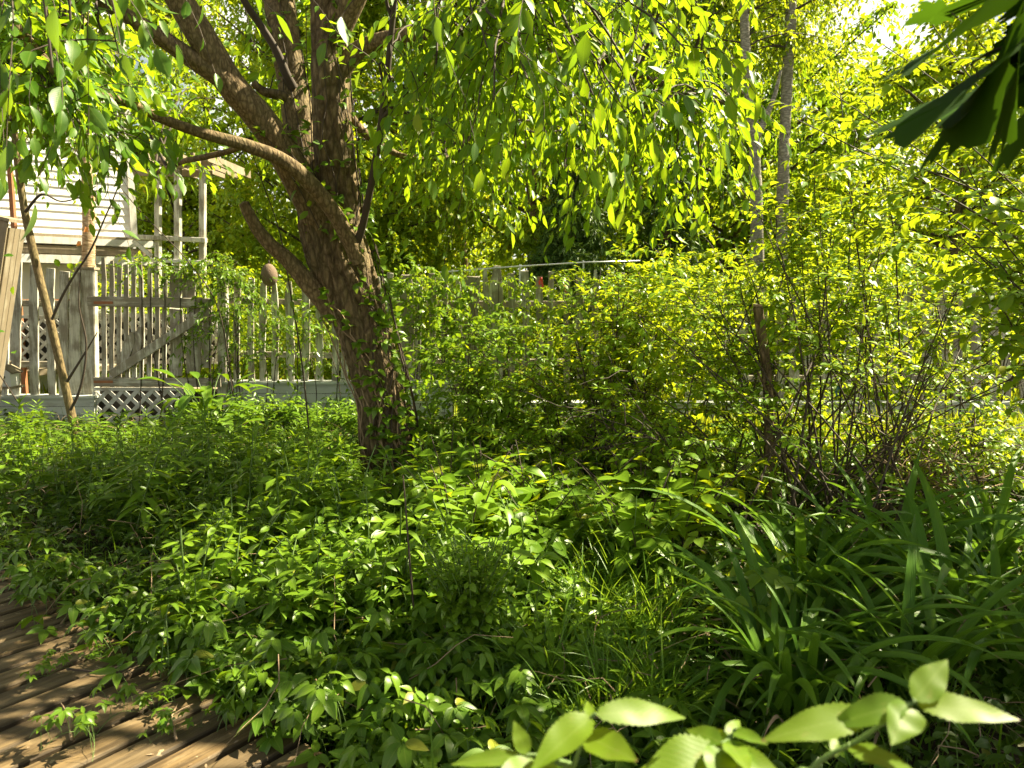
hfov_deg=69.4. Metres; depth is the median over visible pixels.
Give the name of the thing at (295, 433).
lily plant
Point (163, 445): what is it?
lily plant
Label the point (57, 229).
white house
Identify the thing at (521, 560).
leafy weed
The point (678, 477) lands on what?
broad leaved shrub
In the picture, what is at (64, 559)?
creeper
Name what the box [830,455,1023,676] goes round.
daylily clump
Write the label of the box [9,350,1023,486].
lawn grass
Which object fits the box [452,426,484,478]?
lily plant
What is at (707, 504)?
broad leaved shrub
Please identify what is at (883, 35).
sky
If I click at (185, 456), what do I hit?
tall weed
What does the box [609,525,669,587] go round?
tall weed
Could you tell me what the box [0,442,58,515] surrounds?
tall weed
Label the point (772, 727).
creeper
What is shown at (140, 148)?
overhanging branch
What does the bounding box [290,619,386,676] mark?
creeper
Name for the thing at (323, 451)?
lily plant
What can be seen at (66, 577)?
creeper
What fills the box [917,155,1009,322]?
leafy tree
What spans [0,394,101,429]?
skirting wall
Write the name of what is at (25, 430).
lily plant
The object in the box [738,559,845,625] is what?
creeper
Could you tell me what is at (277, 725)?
creeper
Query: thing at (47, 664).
creeper
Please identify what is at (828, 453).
leafy weed
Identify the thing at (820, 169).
overhanging shrub
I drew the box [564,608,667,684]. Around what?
creeper
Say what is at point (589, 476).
broad leaved shrub
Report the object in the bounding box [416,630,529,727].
creeper
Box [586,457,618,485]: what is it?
leafy weed
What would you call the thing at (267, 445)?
lily plant
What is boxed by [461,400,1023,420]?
skirting wall
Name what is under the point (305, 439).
tall weed
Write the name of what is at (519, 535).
tall weed
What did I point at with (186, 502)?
leafy weed
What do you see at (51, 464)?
lily plant
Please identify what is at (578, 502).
tall weed
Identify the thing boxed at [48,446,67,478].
lily plant
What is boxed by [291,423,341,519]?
lily plant
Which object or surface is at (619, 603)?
grass tuft
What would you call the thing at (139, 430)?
tall weed
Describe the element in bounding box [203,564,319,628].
creeper
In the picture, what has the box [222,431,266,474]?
tall weed
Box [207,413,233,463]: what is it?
lily plant
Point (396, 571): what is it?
tall weed
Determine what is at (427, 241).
leafy tree
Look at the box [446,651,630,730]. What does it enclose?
creeper
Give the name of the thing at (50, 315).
young tree
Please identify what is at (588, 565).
grass tuft
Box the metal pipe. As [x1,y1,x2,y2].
[431,260,639,286]
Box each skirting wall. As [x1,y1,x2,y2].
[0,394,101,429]
[221,380,454,426]
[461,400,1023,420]
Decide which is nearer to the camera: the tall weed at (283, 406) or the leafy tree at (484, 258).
the tall weed at (283, 406)
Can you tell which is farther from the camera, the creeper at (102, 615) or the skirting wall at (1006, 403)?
the skirting wall at (1006, 403)
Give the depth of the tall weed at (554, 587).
3.37 m
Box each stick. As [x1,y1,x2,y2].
[60,702,89,740]
[66,664,133,672]
[127,639,161,674]
[171,704,191,739]
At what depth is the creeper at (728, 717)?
2.54 m
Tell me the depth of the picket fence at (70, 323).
8.78 m
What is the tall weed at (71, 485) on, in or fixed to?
on the ground at (912, 741)
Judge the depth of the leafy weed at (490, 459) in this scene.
5.40 m
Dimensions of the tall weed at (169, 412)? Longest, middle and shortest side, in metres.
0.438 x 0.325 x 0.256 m
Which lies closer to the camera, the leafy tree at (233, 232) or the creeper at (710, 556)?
the creeper at (710, 556)
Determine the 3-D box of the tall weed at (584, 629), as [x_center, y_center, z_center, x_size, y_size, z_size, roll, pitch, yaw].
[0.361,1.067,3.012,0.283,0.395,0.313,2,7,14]
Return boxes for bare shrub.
[504,346,798,536]
[755,260,1023,528]
[786,394,1023,556]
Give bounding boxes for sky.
[126,0,1015,294]
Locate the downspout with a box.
[7,161,28,393]
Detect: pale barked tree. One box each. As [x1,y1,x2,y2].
[640,0,853,383]
[688,0,907,382]
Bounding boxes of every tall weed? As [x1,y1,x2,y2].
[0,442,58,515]
[32,447,85,526]
[60,441,113,498]
[67,460,113,521]
[75,473,122,535]
[77,460,117,510]
[82,447,118,484]
[82,453,131,518]
[97,468,143,526]
[100,472,146,541]
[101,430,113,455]
[111,442,153,510]
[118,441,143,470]
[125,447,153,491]
[132,422,145,441]
[139,455,192,518]
[145,442,193,498]
[148,453,182,518]
[158,404,184,431]
[171,447,213,497]
[173,440,201,487]
[187,420,219,465]
[201,444,239,506]
[203,474,234,512]
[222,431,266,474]
[224,393,253,436]
[227,428,263,474]
[227,461,267,498]
[229,462,266,493]
[235,397,266,438]
[235,398,266,441]
[237,394,265,430]
[250,537,364,625]
[256,446,303,477]
[258,395,279,432]
[260,398,290,428]
[260,505,348,561]
[267,391,301,429]
[271,386,305,437]
[274,520,364,571]
[276,569,352,614]
[279,398,304,431]
[280,545,358,597]
[287,571,356,626]
[291,435,317,480]
[292,559,362,600]
[293,546,347,578]
[295,431,323,466]
[296,395,333,425]
[301,402,321,427]
[301,465,346,501]
[302,551,353,586]
[307,547,345,588]
[310,403,331,432]
[318,423,357,465]
[319,546,409,618]
[320,389,347,425]
[322,505,393,576]
[323,440,357,483]
[325,563,396,625]
[329,394,355,435]
[329,398,357,442]
[330,433,366,482]
[330,533,378,590]
[331,424,361,470]
[333,496,405,587]
[345,411,357,434]
[346,510,406,561]
[350,542,441,619]
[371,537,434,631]
[377,569,435,637]
[386,534,441,586]
[412,482,479,521]
[424,490,488,553]
[431,448,491,477]
[431,500,520,547]
[441,511,505,566]
[446,472,506,505]
[466,521,514,568]
[471,490,537,535]
[482,581,559,671]
[491,446,535,487]
[497,530,567,585]
[500,586,562,651]
[505,502,575,571]
[507,470,574,524]
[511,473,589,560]
[512,525,565,579]
[512,604,585,690]
[526,497,594,536]
[527,477,579,521]
[527,614,584,670]
[535,470,580,499]
[538,469,606,515]
[541,567,594,621]
[542,485,595,526]
[550,564,615,634]
[557,552,597,587]
[560,561,610,603]
[561,489,624,566]
[565,462,625,504]
[565,590,636,689]
[567,591,619,633]
[572,515,592,565]
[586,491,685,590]
[592,522,652,598]
[595,502,644,549]
[600,474,656,503]
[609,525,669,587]
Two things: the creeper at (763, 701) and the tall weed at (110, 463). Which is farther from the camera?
the tall weed at (110, 463)
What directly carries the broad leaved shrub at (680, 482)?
on the ground at (912, 741)
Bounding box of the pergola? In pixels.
[130,152,250,377]
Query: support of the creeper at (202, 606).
on the ground at (912, 741)
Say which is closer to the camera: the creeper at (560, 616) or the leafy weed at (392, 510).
the creeper at (560, 616)
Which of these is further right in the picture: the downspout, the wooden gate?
the wooden gate
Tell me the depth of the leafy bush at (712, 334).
11.68 m
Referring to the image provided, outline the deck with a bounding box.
[0,569,325,767]
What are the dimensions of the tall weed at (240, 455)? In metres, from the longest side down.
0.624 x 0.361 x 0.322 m
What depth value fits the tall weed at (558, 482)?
4.25 m
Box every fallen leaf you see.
[67,644,87,652]
[157,717,168,727]
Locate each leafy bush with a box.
[69,251,300,377]
[146,255,312,378]
[229,278,399,379]
[330,269,508,387]
[436,263,583,375]
[641,203,952,384]
[644,273,772,391]
[696,245,901,399]
[780,223,1014,393]
[914,255,1023,392]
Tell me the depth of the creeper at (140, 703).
2.64 m
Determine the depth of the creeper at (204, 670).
2.83 m
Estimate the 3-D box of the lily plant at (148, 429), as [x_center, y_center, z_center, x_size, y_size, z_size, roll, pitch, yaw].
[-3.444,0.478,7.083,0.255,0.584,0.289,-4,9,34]
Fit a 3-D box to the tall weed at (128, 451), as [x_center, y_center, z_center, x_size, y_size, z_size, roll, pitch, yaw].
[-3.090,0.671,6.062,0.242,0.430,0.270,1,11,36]
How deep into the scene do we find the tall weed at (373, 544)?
3.62 m
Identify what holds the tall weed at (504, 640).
on the ground at (912, 741)
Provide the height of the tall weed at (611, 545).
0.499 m
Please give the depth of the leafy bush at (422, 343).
10.69 m
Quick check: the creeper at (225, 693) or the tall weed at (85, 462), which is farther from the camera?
the tall weed at (85, 462)
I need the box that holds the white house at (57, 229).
[0,0,152,393]
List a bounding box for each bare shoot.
[0,375,44,445]
[107,171,233,395]
[240,120,309,434]
[402,475,415,628]
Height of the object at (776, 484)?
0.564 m
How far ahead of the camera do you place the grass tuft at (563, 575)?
3.43 m
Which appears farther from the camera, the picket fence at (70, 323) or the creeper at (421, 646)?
the picket fence at (70, 323)
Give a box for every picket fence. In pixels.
[1,262,81,394]
[229,278,347,380]
[377,266,642,396]
[649,274,1023,399]
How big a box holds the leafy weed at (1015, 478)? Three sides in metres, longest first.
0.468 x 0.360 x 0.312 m
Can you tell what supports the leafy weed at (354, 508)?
on the ground at (912, 741)
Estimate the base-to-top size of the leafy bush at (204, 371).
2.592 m
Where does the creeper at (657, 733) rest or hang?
on the ground at (912, 741)
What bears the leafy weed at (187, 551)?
on the ground at (912, 741)
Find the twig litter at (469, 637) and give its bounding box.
[3,401,1023,767]
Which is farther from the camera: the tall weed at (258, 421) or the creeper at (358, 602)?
the tall weed at (258, 421)
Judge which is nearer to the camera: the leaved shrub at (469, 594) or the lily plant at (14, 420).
the leaved shrub at (469, 594)
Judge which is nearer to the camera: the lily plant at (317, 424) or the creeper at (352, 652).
the creeper at (352, 652)
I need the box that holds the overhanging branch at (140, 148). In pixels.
[0,0,196,276]
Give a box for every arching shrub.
[362,307,591,465]
[429,205,754,482]
[566,171,1023,586]
[606,208,924,439]
[808,389,1023,512]
[858,242,1023,475]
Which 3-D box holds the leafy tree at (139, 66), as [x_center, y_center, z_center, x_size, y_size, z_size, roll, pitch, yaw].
[-12.820,-8.028,22.390,9.144,13.753,8.320,-3,8,-23]
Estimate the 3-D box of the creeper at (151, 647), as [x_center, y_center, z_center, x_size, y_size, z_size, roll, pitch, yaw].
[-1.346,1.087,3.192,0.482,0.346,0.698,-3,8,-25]
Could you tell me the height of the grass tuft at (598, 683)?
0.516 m
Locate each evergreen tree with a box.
[503,131,641,383]
[619,141,734,372]
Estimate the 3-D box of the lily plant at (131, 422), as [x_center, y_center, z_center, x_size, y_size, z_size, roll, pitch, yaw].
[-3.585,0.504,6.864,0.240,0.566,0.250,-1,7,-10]
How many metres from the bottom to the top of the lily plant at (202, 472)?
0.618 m
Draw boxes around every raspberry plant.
[683,531,827,671]
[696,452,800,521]
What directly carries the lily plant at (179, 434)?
on the ground at (912, 741)
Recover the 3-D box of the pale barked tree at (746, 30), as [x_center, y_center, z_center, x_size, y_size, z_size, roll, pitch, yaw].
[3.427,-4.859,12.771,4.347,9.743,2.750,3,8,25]
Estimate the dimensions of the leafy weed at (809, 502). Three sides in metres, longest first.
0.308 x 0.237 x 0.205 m
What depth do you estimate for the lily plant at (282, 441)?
5.06 m
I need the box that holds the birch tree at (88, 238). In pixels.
[25,0,217,266]
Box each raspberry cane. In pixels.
[451,697,684,767]
[642,720,775,767]
[760,660,1019,767]
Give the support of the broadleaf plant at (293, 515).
on the ground at (912, 741)
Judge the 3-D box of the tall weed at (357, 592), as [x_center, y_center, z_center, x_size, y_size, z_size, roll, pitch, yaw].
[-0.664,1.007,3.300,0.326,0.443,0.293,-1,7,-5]
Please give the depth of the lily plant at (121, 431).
7.44 m
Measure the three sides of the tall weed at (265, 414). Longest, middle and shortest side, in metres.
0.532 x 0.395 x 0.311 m
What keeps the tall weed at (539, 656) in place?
on the ground at (912, 741)
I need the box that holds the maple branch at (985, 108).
[862,0,1023,179]
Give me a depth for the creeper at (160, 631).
3.02 m
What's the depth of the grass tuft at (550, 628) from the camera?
2.96 m
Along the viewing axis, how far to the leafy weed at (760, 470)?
5.40 m
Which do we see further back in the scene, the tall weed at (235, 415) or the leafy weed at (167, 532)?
the tall weed at (235, 415)
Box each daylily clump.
[624,487,961,697]
[632,537,1005,766]
[651,502,946,726]
[694,511,1008,752]
[717,483,850,560]
[734,488,898,586]
[742,436,1023,625]
[752,508,1023,767]
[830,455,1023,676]
[833,527,1023,714]
[851,445,1023,597]
[861,460,1023,568]
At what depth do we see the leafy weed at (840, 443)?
6.34 m
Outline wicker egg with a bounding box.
[261,260,277,293]
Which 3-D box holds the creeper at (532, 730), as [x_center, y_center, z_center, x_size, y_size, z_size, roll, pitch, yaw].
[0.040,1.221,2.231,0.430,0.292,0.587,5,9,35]
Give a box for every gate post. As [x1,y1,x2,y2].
[76,267,99,398]
[217,274,228,400]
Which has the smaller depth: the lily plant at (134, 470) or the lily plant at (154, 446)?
the lily plant at (134, 470)
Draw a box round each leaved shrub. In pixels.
[392,457,501,515]
[404,423,496,523]
[413,436,517,564]
[423,527,523,662]
[431,440,535,499]
[460,440,591,527]
[461,439,542,531]
[463,477,573,539]
[466,467,563,513]
[479,445,649,520]
[492,485,603,540]
[500,439,574,511]
[523,441,602,497]
[532,467,659,567]
[567,455,628,527]
[571,441,699,544]
[572,455,694,596]
[579,463,750,582]
[590,445,658,500]
[592,496,662,541]
[605,447,771,561]
[625,442,725,551]
[635,433,727,537]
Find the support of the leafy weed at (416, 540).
on the ground at (912, 741)
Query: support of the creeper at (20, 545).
on the ground at (912, 741)
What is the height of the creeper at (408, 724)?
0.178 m
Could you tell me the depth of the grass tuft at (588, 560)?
3.79 m
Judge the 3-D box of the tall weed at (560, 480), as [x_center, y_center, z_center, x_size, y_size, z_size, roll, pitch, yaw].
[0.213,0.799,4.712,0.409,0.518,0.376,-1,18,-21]
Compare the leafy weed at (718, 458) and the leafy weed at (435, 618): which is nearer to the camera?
the leafy weed at (435, 618)
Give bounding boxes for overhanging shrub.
[752,22,1023,297]
[833,164,1023,416]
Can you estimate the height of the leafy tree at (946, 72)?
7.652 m
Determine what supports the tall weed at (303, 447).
on the ground at (912, 741)
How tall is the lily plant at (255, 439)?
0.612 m
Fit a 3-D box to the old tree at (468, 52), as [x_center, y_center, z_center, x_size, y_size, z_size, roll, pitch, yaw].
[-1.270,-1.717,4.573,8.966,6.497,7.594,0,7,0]
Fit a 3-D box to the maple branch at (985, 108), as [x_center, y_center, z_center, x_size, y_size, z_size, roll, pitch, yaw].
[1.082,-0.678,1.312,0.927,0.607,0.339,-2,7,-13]
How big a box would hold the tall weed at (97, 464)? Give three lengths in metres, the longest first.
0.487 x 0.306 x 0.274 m
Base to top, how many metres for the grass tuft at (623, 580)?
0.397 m
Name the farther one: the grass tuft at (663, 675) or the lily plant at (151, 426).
the lily plant at (151, 426)
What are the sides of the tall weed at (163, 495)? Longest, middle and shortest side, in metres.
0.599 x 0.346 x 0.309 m
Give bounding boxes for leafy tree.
[125,0,302,305]
[125,3,237,286]
[134,84,285,312]
[149,0,444,362]
[194,0,475,309]
[213,124,404,334]
[235,0,522,300]
[363,89,547,320]
[371,0,711,312]
[487,11,763,346]
[592,0,865,291]
[592,0,943,345]
[646,0,932,299]
[705,41,981,287]
[749,0,1023,370]
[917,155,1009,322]
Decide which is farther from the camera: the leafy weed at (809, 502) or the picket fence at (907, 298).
the picket fence at (907, 298)
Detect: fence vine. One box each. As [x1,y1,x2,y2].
[110,250,248,427]
[159,250,302,428]
[199,299,350,421]
[379,254,557,415]
[390,265,675,417]
[631,261,996,401]
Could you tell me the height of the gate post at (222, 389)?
1.565 m
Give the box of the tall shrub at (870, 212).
[733,60,940,505]
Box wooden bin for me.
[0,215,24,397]
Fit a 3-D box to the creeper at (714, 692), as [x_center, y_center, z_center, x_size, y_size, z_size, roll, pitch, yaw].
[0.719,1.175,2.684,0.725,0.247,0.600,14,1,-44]
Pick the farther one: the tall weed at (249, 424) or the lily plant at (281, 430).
the tall weed at (249, 424)
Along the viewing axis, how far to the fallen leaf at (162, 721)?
2.59 m
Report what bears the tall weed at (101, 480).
on the ground at (912, 741)
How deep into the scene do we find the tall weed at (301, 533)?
3.63 m
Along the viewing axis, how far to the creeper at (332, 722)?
2.54 m
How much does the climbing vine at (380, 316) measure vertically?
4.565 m
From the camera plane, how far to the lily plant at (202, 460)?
4.71 m
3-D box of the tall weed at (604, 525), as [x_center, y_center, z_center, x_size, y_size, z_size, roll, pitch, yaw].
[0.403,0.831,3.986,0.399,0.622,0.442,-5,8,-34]
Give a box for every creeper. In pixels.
[0,528,66,561]
[0,537,44,567]
[0,537,91,606]
[0,554,68,582]
[11,565,140,621]
[13,561,113,602]
[13,570,146,644]
[19,649,74,688]
[22,553,85,599]
[29,682,158,761]
[63,567,160,646]
[78,640,112,659]
[80,602,142,655]
[86,612,228,660]
[89,596,334,689]
[99,610,242,676]
[103,602,198,667]
[120,573,211,632]
[124,605,227,646]
[125,685,177,724]
[130,561,223,593]
[133,601,306,667]
[134,583,232,634]
[136,577,238,659]
[136,708,210,742]
[145,647,184,676]
[165,614,298,699]
[165,627,305,701]
[166,601,275,655]
[166,636,253,689]
[170,614,274,673]
[175,558,252,572]
[180,565,265,597]
[184,633,238,684]
[184,662,260,725]
[187,663,301,736]
[189,556,265,587]
[201,578,237,630]
[201,591,295,700]
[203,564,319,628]
[205,657,356,767]
[213,627,380,764]
[225,565,347,677]
[228,654,317,741]
[229,576,277,621]
[237,606,394,754]
[238,549,274,574]
[246,706,377,758]
[259,638,416,696]
[286,636,478,767]
[289,615,410,675]
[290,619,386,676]
[298,606,419,682]
[300,584,363,636]
[308,635,406,719]
[324,575,431,644]
[326,605,440,701]
[329,651,444,767]
[329,697,544,767]
[330,625,352,644]
[335,603,401,652]
[343,651,446,766]
[348,621,436,664]
[350,574,454,637]
[352,558,420,598]
[360,602,483,707]
[370,708,459,767]
[385,632,447,679]
[385,671,506,749]
[386,572,526,640]
[394,616,515,706]
[395,645,495,710]
[404,616,567,733]
[407,652,574,726]
[411,733,460,767]
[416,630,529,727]
[423,587,535,637]
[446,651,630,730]
[449,718,615,767]
[458,688,647,760]
[493,600,605,681]
[498,578,569,628]
[499,588,618,653]
[500,571,597,613]
[501,570,574,618]
[511,562,554,602]
[553,688,669,767]
[555,651,651,736]
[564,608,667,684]
[572,618,639,682]
[575,706,666,767]
[599,611,717,687]
[604,669,794,767]
[615,609,743,685]
[622,660,763,731]
[640,694,723,755]
[652,541,751,594]
[653,561,713,602]
[673,540,722,564]
[689,686,863,766]
[703,536,753,591]
[704,539,794,562]
[737,731,894,767]
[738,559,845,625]
[740,663,883,753]
[743,695,880,754]
[824,579,902,596]
[825,577,901,611]
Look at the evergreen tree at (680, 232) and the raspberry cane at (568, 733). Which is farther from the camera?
the evergreen tree at (680, 232)
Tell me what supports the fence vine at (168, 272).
on the ground at (912, 741)
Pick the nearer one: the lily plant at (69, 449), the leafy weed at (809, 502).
the leafy weed at (809, 502)
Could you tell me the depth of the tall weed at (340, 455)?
5.46 m
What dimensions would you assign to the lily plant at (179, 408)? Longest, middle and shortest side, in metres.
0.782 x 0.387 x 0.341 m
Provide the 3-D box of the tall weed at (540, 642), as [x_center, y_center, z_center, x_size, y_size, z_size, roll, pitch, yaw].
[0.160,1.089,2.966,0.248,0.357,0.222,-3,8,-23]
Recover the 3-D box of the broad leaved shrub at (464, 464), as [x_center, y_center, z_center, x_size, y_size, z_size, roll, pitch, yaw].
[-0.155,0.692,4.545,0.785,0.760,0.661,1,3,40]
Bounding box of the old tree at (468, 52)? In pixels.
[0,0,805,499]
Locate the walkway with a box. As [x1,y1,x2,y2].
[183,379,247,413]
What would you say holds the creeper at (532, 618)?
on the ground at (912, 741)
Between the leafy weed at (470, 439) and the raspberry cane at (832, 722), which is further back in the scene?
the leafy weed at (470, 439)
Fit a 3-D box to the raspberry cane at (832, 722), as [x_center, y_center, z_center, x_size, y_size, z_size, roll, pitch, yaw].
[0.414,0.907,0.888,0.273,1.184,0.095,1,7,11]
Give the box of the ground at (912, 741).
[0,297,1023,767]
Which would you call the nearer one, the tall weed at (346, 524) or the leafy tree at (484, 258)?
the tall weed at (346, 524)
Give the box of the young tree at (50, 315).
[0,115,117,445]
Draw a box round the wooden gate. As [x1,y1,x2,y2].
[87,257,220,386]
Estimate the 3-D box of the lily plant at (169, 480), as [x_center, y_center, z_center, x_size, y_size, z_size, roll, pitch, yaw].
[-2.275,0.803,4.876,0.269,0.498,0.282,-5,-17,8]
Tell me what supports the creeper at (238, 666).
on the ground at (912, 741)
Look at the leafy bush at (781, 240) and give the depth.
10.79 m
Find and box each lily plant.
[0,394,37,473]
[0,423,22,477]
[0,441,34,517]
[0,455,20,508]
[1,420,36,484]
[5,411,30,445]
[7,407,34,463]
[7,413,54,473]
[9,415,48,466]
[10,431,44,487]
[11,413,37,462]
[23,399,54,446]
[24,408,70,472]
[29,409,68,461]
[37,430,55,463]
[44,448,68,505]
[45,416,97,498]
[45,466,84,520]
[46,419,94,484]
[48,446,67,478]
[55,419,78,447]
[61,416,84,455]
[61,464,89,518]
[64,434,114,538]
[68,431,95,472]
[77,425,93,446]
[78,415,93,445]
[79,476,112,521]
[81,409,99,453]
[84,409,117,459]
[88,432,166,549]
[90,410,146,492]
[99,440,115,464]
[109,429,127,460]
[111,411,193,545]
[113,408,138,452]
[114,418,132,445]
[118,456,148,508]
[120,447,173,529]
[129,427,173,468]
[138,405,165,447]
[138,414,171,466]
[139,440,181,517]
[146,417,198,515]
[147,470,183,540]
[173,403,216,462]
[176,413,206,457]
[177,406,199,453]
[178,420,215,467]
[180,402,234,507]
[182,433,233,513]
[182,448,232,526]
[201,419,219,445]
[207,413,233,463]
[211,419,231,463]
[211,423,278,521]
[214,420,247,469]
[217,422,243,475]
[220,409,255,454]
[223,421,268,493]
[244,434,274,477]
[245,418,286,459]
[246,440,280,494]
[251,431,283,464]
[252,441,296,533]
[256,422,294,468]
[262,425,301,478]
[264,428,305,475]
[267,416,285,443]
[269,436,295,471]
[269,446,296,478]
[273,426,309,471]
[280,455,310,478]
[283,452,302,486]
[284,427,308,448]
[284,432,328,501]
[284,454,313,479]
[286,425,313,464]
[290,424,323,451]
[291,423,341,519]
[293,418,305,440]
[296,426,341,471]
[296,456,341,516]
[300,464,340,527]
[305,413,334,454]
[306,436,347,468]
[316,473,343,512]
[319,428,352,471]
[327,431,365,488]
[331,432,358,491]
[338,442,366,484]
[338,453,364,499]
[351,470,384,516]
[357,444,406,511]
[400,436,431,488]
[404,433,441,483]
[409,433,447,487]
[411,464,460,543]
[422,427,457,469]
[430,440,452,472]
[433,451,459,481]
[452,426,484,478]
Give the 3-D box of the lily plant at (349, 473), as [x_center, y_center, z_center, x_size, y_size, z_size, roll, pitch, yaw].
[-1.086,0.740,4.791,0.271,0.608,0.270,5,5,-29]
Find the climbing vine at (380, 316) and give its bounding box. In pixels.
[252,0,434,488]
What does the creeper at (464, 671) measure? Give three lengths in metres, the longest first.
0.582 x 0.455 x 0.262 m
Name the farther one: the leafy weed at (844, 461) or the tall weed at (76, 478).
the leafy weed at (844, 461)
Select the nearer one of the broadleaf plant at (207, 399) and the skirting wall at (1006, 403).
the broadleaf plant at (207, 399)
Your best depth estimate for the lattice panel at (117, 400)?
8.87 m
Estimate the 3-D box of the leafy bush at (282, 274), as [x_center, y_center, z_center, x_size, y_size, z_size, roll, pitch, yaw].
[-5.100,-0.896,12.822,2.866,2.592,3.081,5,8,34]
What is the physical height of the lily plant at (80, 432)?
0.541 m
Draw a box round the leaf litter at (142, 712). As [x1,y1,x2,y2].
[27,616,320,767]
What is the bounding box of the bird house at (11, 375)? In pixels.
[2,364,25,388]
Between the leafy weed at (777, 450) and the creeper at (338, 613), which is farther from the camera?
the leafy weed at (777, 450)
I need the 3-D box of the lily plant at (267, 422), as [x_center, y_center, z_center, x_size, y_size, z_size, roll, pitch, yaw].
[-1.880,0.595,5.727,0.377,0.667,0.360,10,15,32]
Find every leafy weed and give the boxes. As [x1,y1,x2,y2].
[131,504,194,554]
[151,511,238,616]
[162,522,245,572]
[165,569,242,627]
[166,477,234,544]
[180,488,291,572]
[188,484,254,572]
[189,498,212,535]
[194,497,258,535]
[194,505,263,558]
[210,513,286,602]
[213,503,288,555]
[214,587,283,622]
[225,446,278,531]
[235,465,281,534]
[235,539,320,638]
[245,496,282,559]
[249,482,282,535]
[253,466,324,555]
[269,447,342,541]
[271,463,361,507]
[272,462,346,516]
[273,475,319,530]
[275,517,325,570]
[279,447,334,501]
[279,512,315,554]
[291,533,340,560]
[300,534,374,582]
[301,445,391,540]
[306,498,333,527]
[320,500,366,551]
[325,473,372,518]
[350,488,450,567]
[358,487,402,527]
[358,506,423,558]
[365,447,413,537]
[374,507,446,589]
[379,571,436,610]
[388,463,473,518]
[392,467,421,525]
[396,468,478,539]
[399,473,479,573]
[402,539,452,578]
[403,531,478,610]
[407,567,439,604]
[423,547,450,630]
[447,428,475,457]
[449,528,555,609]
[452,442,492,469]
[466,477,530,526]
[471,462,536,486]
[476,452,508,472]
[485,493,572,595]
[525,399,544,427]
[536,407,568,442]
[558,426,591,452]
[561,400,587,428]
[569,442,612,480]
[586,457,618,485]
[590,445,619,475]
[599,467,646,490]
[706,440,739,487]
[710,419,752,454]
[718,427,755,481]
[727,480,754,512]
[730,425,758,474]
[739,455,785,508]
[749,436,792,466]
[782,434,829,512]
[791,423,829,463]
[791,449,840,513]
[803,473,830,508]
[805,433,832,458]
[813,458,839,496]
[822,452,848,489]
[826,422,870,465]
[829,432,875,484]
[851,431,878,462]
[853,433,899,497]
[949,420,990,466]
[986,467,999,503]
[987,439,1023,506]
[995,453,1023,514]
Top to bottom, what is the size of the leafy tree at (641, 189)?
13.155 m
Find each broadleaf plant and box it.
[137,369,273,449]
[266,490,391,560]
[487,616,608,692]
[550,507,572,538]
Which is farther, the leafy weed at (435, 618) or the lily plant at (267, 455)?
the lily plant at (267, 455)
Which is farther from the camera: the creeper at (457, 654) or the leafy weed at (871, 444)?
the leafy weed at (871, 444)
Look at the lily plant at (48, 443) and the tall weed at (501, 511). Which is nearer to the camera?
the tall weed at (501, 511)
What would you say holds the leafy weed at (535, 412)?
on the ground at (912, 741)
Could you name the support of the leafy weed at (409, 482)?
on the ground at (912, 741)
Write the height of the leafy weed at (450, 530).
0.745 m
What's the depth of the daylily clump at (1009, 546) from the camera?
3.96 m
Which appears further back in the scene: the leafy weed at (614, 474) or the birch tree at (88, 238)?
the birch tree at (88, 238)
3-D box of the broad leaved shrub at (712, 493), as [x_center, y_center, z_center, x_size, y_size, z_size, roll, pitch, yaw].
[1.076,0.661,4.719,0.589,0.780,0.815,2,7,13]
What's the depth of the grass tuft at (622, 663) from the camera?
2.80 m
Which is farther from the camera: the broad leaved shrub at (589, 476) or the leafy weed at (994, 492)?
the leafy weed at (994, 492)
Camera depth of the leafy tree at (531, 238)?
15.04 m
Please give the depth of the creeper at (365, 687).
2.58 m
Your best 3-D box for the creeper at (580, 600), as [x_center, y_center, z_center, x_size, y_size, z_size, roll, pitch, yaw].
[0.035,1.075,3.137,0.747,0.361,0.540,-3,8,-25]
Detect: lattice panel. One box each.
[9,315,69,360]
[92,387,186,428]
[98,314,216,363]
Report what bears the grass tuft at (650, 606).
on the ground at (912, 741)
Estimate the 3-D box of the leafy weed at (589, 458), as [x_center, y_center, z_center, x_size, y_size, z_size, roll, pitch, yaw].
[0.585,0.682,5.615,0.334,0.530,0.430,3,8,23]
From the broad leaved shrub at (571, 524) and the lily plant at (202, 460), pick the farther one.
the lily plant at (202, 460)
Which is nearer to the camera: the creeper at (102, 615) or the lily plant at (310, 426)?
the creeper at (102, 615)
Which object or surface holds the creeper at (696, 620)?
on the ground at (912, 741)
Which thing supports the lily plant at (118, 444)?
on the ground at (912, 741)
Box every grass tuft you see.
[446,597,594,732]
[460,567,618,720]
[465,612,632,700]
[489,569,586,628]
[493,611,605,714]
[504,640,647,758]
[508,584,568,630]
[510,605,601,693]
[512,557,590,594]
[517,535,577,586]
[525,582,697,726]
[528,533,655,612]
[528,552,642,619]
[538,606,695,719]
[540,569,641,628]
[542,488,633,580]
[548,604,714,745]
[549,518,661,594]
[549,560,654,617]
[549,615,672,700]
[551,565,634,629]
[557,565,658,633]
[558,529,632,590]
[558,533,605,572]
[558,551,667,632]
[558,553,638,605]
[561,541,612,588]
[561,591,708,728]
[562,526,656,588]
[562,590,723,700]
[564,524,676,605]
[564,541,612,567]
[568,542,600,573]
[575,537,679,608]
[577,537,710,646]
[577,552,711,647]
[578,607,684,694]
[582,543,685,634]
[582,571,675,657]
[588,546,676,596]
[590,551,679,610]
[596,584,673,664]
[602,585,774,719]
[609,552,683,611]
[615,547,724,625]
[628,533,740,633]
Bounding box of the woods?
[136,169,1020,335]

